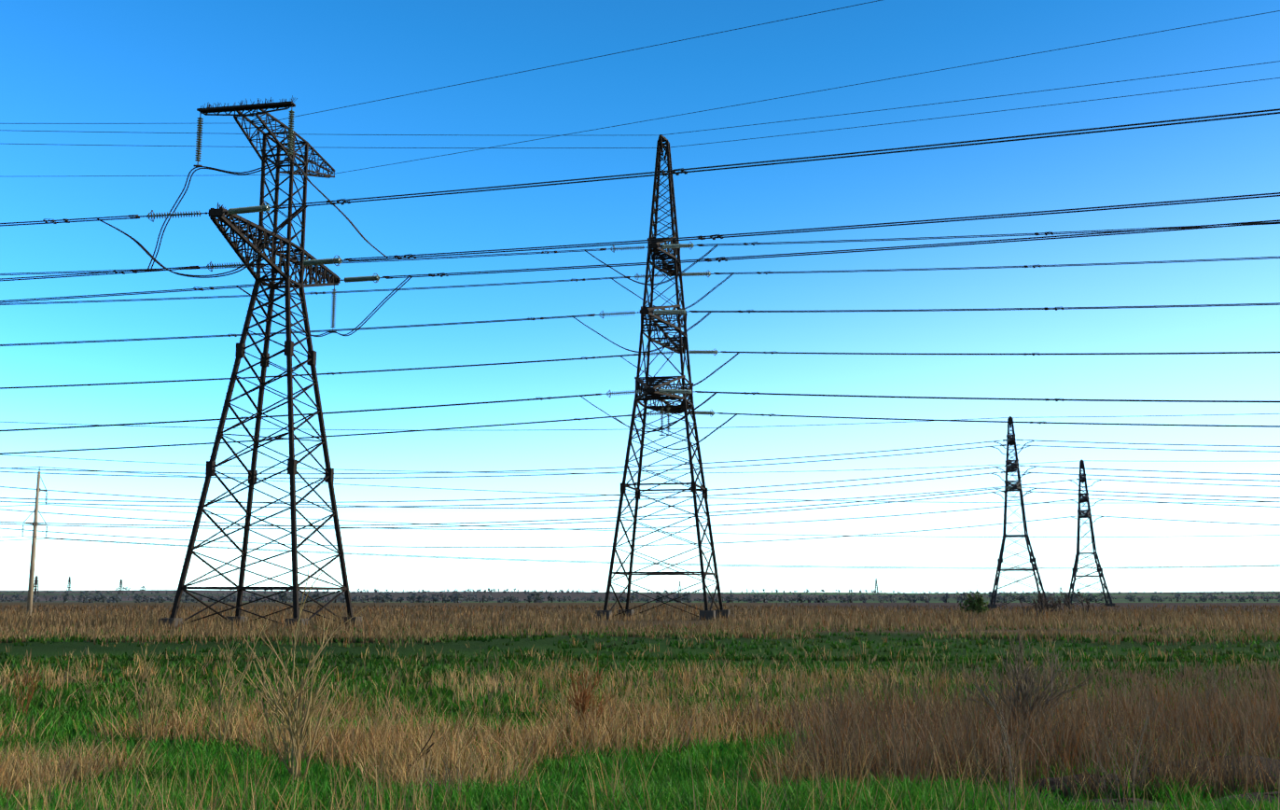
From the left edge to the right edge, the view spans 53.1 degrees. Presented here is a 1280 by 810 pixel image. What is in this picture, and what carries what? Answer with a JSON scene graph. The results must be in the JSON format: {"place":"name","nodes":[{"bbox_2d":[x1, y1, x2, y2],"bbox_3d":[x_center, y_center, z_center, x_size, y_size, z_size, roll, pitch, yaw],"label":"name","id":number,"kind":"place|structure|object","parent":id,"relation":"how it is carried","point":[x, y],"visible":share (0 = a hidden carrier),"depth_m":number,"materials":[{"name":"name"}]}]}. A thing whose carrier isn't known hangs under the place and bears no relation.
{"place":"outdoors","nodes":[
{"label":"outdoors","id":0,"kind":"place"},
{"bbox_2d":[21,467,47,537],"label":"concrete pole fittings","id":1,"kind":"object","parent":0,"point":[36,523],"visible":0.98,"depth_m":139.52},
{"bbox_2d":[128,105,392,333],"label":"tower insulators","id":2,"kind":"object","parent":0,"point":[267,208],"visible":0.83,"depth_m":79.42,"materials":[{"name":"glass"}]},
{"bbox_2d":[0,589,1279,809],"bbox_3d":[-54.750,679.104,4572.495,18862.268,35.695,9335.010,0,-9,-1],"label":"ground","id":3,"kind":"structure","parent":0,"point":[48,649],"depth_m":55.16,"materials":[{"name":"green plant"}]},
{"bbox_2d":[26,471,40,614],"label":"concrete pole","id":4,"kind":"object","parent":3,"relation":"on","point":[31,577],"visible":0.81,"depth_m":137.97,"materials":[{"name":"grey concrete"}]},
{"bbox_2d":[33,575,39,597],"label":"pylon","id":5,"kind":"object","parent":3,"relation":"on","point":[35,580],"visible":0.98,"depth_m":1476.94,"materials":[{"name":"grey metal"}]},
{"bbox_2d":[66,576,71,590],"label":"pylon","id":6,"kind":"object","parent":3,"relation":"on","point":[69,583],"visible":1,"depth_m":2265.03,"materials":[{"name":"grey metal"}]},
{"bbox_2d":[117,579,123,594],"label":"pylon","id":7,"kind":"object","parent":3,"relation":"on","point":[120,585],"visible":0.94,"depth_m":1772.93,"materials":[{"name":"grey metal"}]},
{"bbox_2d":[158,616,361,628],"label":"tower footings","id":8,"kind":"object","parent":3,"relation":"on","point":[170,620],"visible":0.23,"depth_m":76.23,"materials":[{"name":"grey concrete"}]},
{"bbox_2d":[169,95,353,624],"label":"steel tower","id":9,"kind":"structure","parent":8,"relation":"on","point":[331,277],"depth_m":81.67,"materials":[{"name":"black metal"}]},
{"bbox_2d":[9,565,1221,809],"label":"weeds","id":10,"kind":"object","parent":3,"relation":"on","point":[1026,690],"visible":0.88,"depth_m":14.84,"materials":[{"name":"plant"}]},
{"bbox_2d":[0,601,1279,809],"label":"dry grass","id":11,"kind":"structure","parent":3,"relation":"on","point":[899,747],"depth_m":16.66,"materials":[{"name":"brown plant"}]},
{"bbox_2d":[0,60,1279,454],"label":"tower conductors","id":12,"kind":"object","parent":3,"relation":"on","point":[681,333],"visible":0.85,"depth_m":107.84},
{"bbox_2d":[0,0,1279,336],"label":"tower conductors","id":13,"kind":"object","parent":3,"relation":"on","point":[343,201],"visible":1,"depth_m":71.66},
{"bbox_2d":[0,413,1279,528],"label":"tower conductors","id":14,"kind":"object","parent":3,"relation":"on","point":[1030,491],"visible":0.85,"depth_m":237.60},
{"bbox_2d":[0,454,1279,547],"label":"tower conductors","id":15,"kind":"object","parent":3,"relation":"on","point":[633,507],"visible":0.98,"depth_m":294.80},
{"bbox_2d":[0,466,1279,569],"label":"concrete pole conductors","id":16,"kind":"object","parent":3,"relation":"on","point":[630,531],"visible":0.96,"depth_m":145.89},
{"bbox_2d":[0,585,1279,602],"bbox_3d":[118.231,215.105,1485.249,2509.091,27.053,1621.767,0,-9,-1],"label":"trees","id":17,"kind":"object","parent":3,"relation":"on","point":[387,597],"materials":[{"name":"green plant"}]},
{"bbox_2d":[595,609,730,620],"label":"tower footings","id":18,"kind":"object","parent":3,"relation":"on","point":[710,614],"visible":0.35,"depth_m":109.30,"materials":[{"name":"grey concrete"}]},
{"bbox_2d":[603,134,723,616],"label":"steel tower","id":19,"kind":"structure","parent":18,"relation":"on","point":[650,387],"depth_m":116.32,"materials":[{"name":"black metal"}]},
{"bbox_2d":[874,578,878,592],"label":"pylon","id":20,"kind":"object","parent":3,"relation":"on","point":[876,584],"visible":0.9,"depth_m":2280.71,"materials":[{"name":"grey metal"}]},
{"bbox_2d":[987,603,1051,608],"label":"tower footings","id":21,"kind":"object","parent":3,"relation":"on","point":[992,605],"visible":0.25,"depth_m":243.22,"materials":[{"name":"grey concrete"}]},
{"bbox_2d":[989,416,1047,607],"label":"steel tower","id":22,"kind":"structure","parent":21,"relation":"on","point":[1015,467],"depth_m":249.86,"materials":[{"name":"black metal"}]},
{"bbox_2d":[958,583,1089,616],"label":"shrubs","id":23,"kind":"object","parent":3,"relation":"on","point":[1044,605],"depth_m":147.17,"materials":[{"name":"green plant"}]},
{"bbox_2d":[1064,602,1114,606],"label":"tower footings","id":24,"kind":"object","parent":3,"relation":"on","point":[1111,605],"visible":0.23,"depth_m":309.08,"materials":[{"name":"grey concrete"}]},
{"bbox_2d":[1066,459,1112,605],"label":"steel tower","id":25,"kind":"structure","parent":24,"relation":"on","point":[1086,499],"depth_m":315.23,"materials":[{"name":"black metal"}]},
{"bbox_2d":[978,754,1279,809],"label":"soil mounds","id":26,"kind":"object","parent":3,"relation":"on","point":[1051,783],"visible":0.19,"depth_m":12.17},
{"bbox_2d":[0,0,1279,593],"label":"sky","id":27,"kind":"structure","parent":0,"point":[153,63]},
{"bbox_2d":[587,241,727,435],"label":"tower insulators","id":28,"kind":"object","parent":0,"point":[678,312],"visible":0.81,"depth_m":112.81,"materials":[{"name":"glass"}]},
{"bbox_2d":[997,438,1029,491],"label":"tower insulators","id":29,"kind":"object","parent":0,"point":[1010,465],"visible":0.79,"depth_m":247.99,"materials":[{"name":"glass"}]},
{"bbox_2d":[1076,478,1097,515],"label":"tower insulators","id":30,"kind":"object","parent":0,"point":[1089,498],"visible":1,"depth_m":312.45,"materials":[{"name":"glass"}]}
]}

